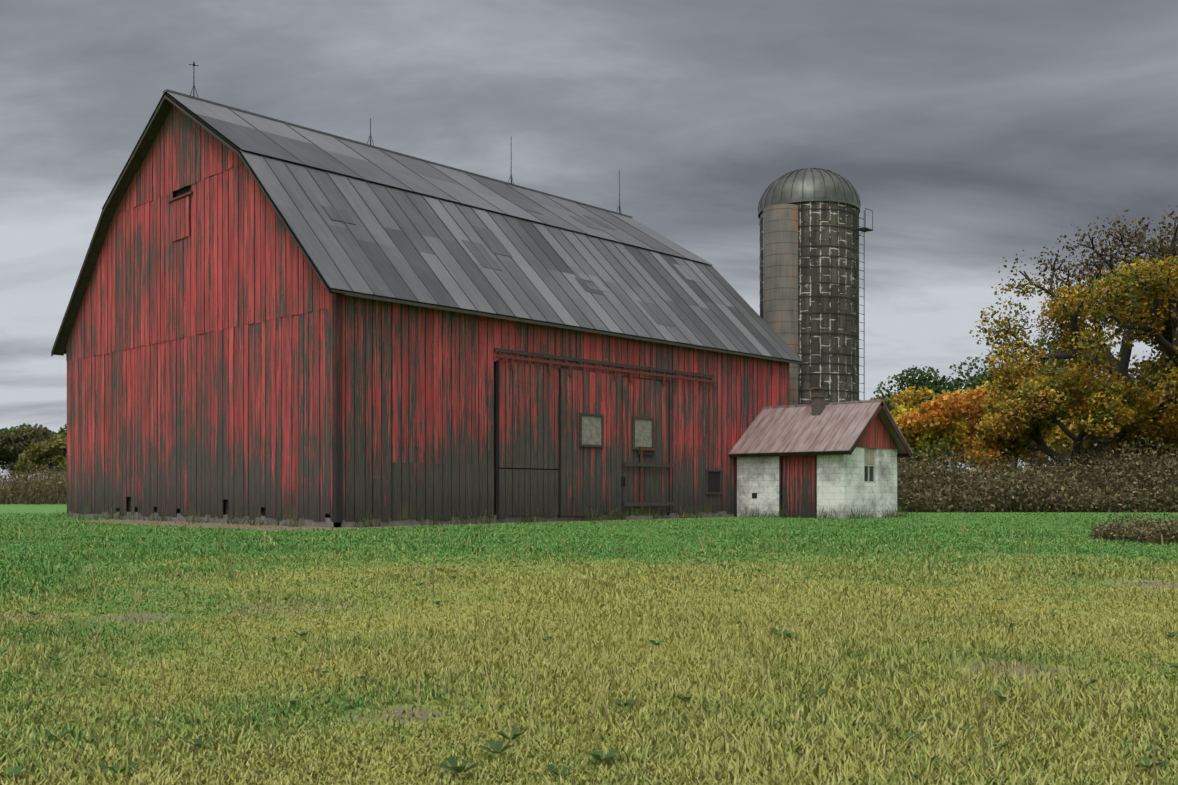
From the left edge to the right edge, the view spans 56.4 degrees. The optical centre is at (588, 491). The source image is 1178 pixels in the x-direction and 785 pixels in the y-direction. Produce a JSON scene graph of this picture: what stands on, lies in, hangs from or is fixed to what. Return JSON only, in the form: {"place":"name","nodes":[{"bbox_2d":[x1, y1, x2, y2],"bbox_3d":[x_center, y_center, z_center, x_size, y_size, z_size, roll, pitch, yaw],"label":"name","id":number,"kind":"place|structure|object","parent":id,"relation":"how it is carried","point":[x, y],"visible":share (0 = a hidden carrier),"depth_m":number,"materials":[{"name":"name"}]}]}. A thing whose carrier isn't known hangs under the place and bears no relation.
{"place":"outdoors","nodes":[
{"label":"outdoors","id":0,"kind":"place"},
{"bbox_2d":[0,502,1177,784],"bbox_3d":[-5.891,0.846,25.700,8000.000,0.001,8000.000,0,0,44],"label":"ground","id":1,"kind":"structure","parent":0,"point":[30,510],"depth_m":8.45,"materials":[{"name":"green plant"}]},
{"bbox_2d":[0,423,39,472],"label":"tree","id":2,"kind":"object","parent":1,"relation":"on","point":[11,429],"visible":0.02,"depth_m":178.75,"materials":[{"name":"green plant"}]},
{"bbox_2d":[0,423,54,478],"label":"tree","id":3,"kind":"object","parent":1,"relation":"on","point":[15,446],"depth_m":147.57,"materials":[{"name":"green plant"}]},
{"bbox_2d":[0,449,66,504],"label":"brush","id":4,"kind":"object","parent":1,"relation":"on","point":[36,488],"visible":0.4,"depth_m":72.49,"materials":[{"name":"brown plant"}]},
{"bbox_2d":[14,434,66,475],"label":"tree","id":5,"kind":"object","parent":1,"relation":"on","point":[50,448],"depth_m":143.48,"materials":[{"name":"green plant"}]},
{"bbox_2d":[43,424,66,437],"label":"tree","id":6,"kind":"object","parent":1,"relation":"on","point":[62,431],"depth_m":158.13,"materials":[{"name":"green plant"}]},
{"bbox_2d":[66,105,788,527],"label":"barn","id":7,"kind":"structure","parent":1,"relation":"on","point":[228,353],"depth_m":30.10,"materials":[{"name":"red wood"}]},
{"bbox_2d":[51,89,802,365],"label":"barn roof","id":8,"kind":"structure","parent":7,"relation":"attached to","point":[362,220],"depth_m":32.32,"materials":[{"name":"grey metal"}]},
{"bbox_2d":[189,61,621,213],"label":"lightning rods","id":9,"kind":"object","parent":8,"relation":"attached to","point":[370,137],"visible":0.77,"depth_m":35.93,"materials":[{"name":"grey metal"}]},
{"bbox_2d":[56,505,912,527],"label":"base tufts","id":10,"kind":"object","parent":1,"relation":"on","point":[164,518],"visible":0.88,"depth_m":31.54,"materials":[{"name":"green plant"}]},
{"bbox_2d":[0,522,1177,784],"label":"lawn weeds","id":11,"kind":"object","parent":1,"relation":"on","point":[496,748],"visible":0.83,"depth_m":4.24,"materials":[{"name":"green plant"}]},
{"bbox_2d":[758,168,872,404],"bbox_3d":[8.421,-5.827,42.759,4.192,13.345,3.930,0,0,-13],"label":"silo","id":12,"kind":"object","parent":1,"relation":"on","point":[810,229],"visible":0.71,"depth_m":40.99,"materials":[{"name":"grey concrete"}]},
{"bbox_2d":[728,387,912,518],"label":"milk house","id":13,"kind":"structure","parent":1,"relation":"on","point":[818,454],"depth_m":35.57,"materials":[{"name":"white"}]},
{"bbox_2d":[870,396,947,466],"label":"tree","id":14,"kind":"object","parent":1,"relation":"on","point":[887,402],"depth_m":110.16,"materials":[{"name":"plant"}]},
{"bbox_2d":[890,386,935,412],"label":"tree","id":15,"kind":"object","parent":1,"relation":"on","point":[908,394],"depth_m":115.89,"materials":[{"name":"yellow plant"}]},
{"bbox_2d":[890,404,973,470],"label":"tree","id":16,"kind":"object","parent":1,"relation":"on","point":[960,434],"depth_m":100.74,"materials":[{"name":"plant"}]},
{"bbox_2d":[873,357,1012,467],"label":"tree","id":17,"kind":"object","parent":1,"relation":"on","point":[934,385],"depth_m":128.64,"materials":[{"name":"plant"}]},
{"bbox_2d":[897,389,1047,472],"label":"tree","id":18,"kind":"object","parent":1,"relation":"on","point":[935,417],"depth_m":98.28,"materials":[{"name":"orange plant"}]},
{"bbox_2d":[913,376,1072,439],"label":"tree","id":19,"kind":"object","parent":1,"relation":"on","point":[944,392],"depth_m":108.80,"materials":[{"name":"orange plant"}]},
{"bbox_2d":[935,367,1069,470],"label":"tree","id":20,"kind":"object","parent":1,"relation":"on","point":[977,381],"depth_m":118.69,"materials":[{"name":"plant"}]},
{"bbox_2d":[966,419,1048,469],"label":"tree","id":21,"kind":"object","parent":1,"relation":"on","point":[972,430],"depth_m":100.86,"materials":[{"name":"plant"}]},
{"bbox_2d":[897,430,1177,512],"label":"brush","id":22,"kind":"object","parent":1,"relation":"on","point":[1093,486],"visible":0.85,"depth_m":45.73,"materials":[{"name":"brown plant"}]},
{"bbox_2d":[899,425,1177,478],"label":"brush","id":23,"kind":"object","parent":1,"relation":"on","point":[1031,463],"visible":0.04,"depth_m":66.30,"materials":[{"name":"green plant"}]},
{"bbox_2d":[978,336,1115,455],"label":"tree","id":24,"kind":"object","parent":1,"relation":"on","point":[1050,350],"depth_m":119.20,"materials":[{"name":"yellow plant"}]},
{"bbox_2d":[1044,415,1091,457],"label":"tree","id":25,"kind":"object","parent":1,"relation":"on","point":[1062,435],"depth_m":96.76,"materials":[{"name":"yellow plant"}]},
{"bbox_2d":[1063,396,1077,425],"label":"tree","id":26,"kind":"object","parent":1,"relation":"on","point":[1066,424],"depth_m":108.55,"materials":[{"name":"plant"}]},
{"bbox_2d":[964,358,1177,475],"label":"tree","id":27,"kind":"object","parent":1,"relation":"on","point":[1005,424],"depth_m":52.27,"materials":[{"name":"yellow plant"}]},
{"bbox_2d":[969,206,1177,460],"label":"tree","id":28,"kind":"object","parent":1,"relation":"on","point":[1116,287],"depth_m":54.07,"materials":[{"name":"plant"}]},
{"bbox_2d":[1087,505,1177,543],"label":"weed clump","id":29,"kind":"object","parent":1,"relation":"on","point":[1152,531],"visible":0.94,"depth_m":18.50,"materials":[{"name":"brown plant"}]},
{"bbox_2d":[1089,389,1177,463],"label":"tree","id":30,"kind":"object","parent":1,"relation":"on","point":[1152,405],"depth_m":53.44,"materials":[{"name":"plant"}]},
{"bbox_2d":[1129,349,1175,444],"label":"tree","id":31,"kind":"object","parent":1,"relation":"on","point":[1135,380],"depth_m":65.62,"materials":[{"name":"plant"}]},
{"bbox_2d":[0,0,1177,483],"label":"sky","id":32,"kind":"structure","parent":0,"point":[974,134],"materials":[{"name":"grey"}]},
{"bbox_2d":[1135,240,1177,354],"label":"thin tree","id":33,"kind":"object","parent":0,"point":[1165,337],"depth_m":56.19,"materials":[{"name":"brown plant"}]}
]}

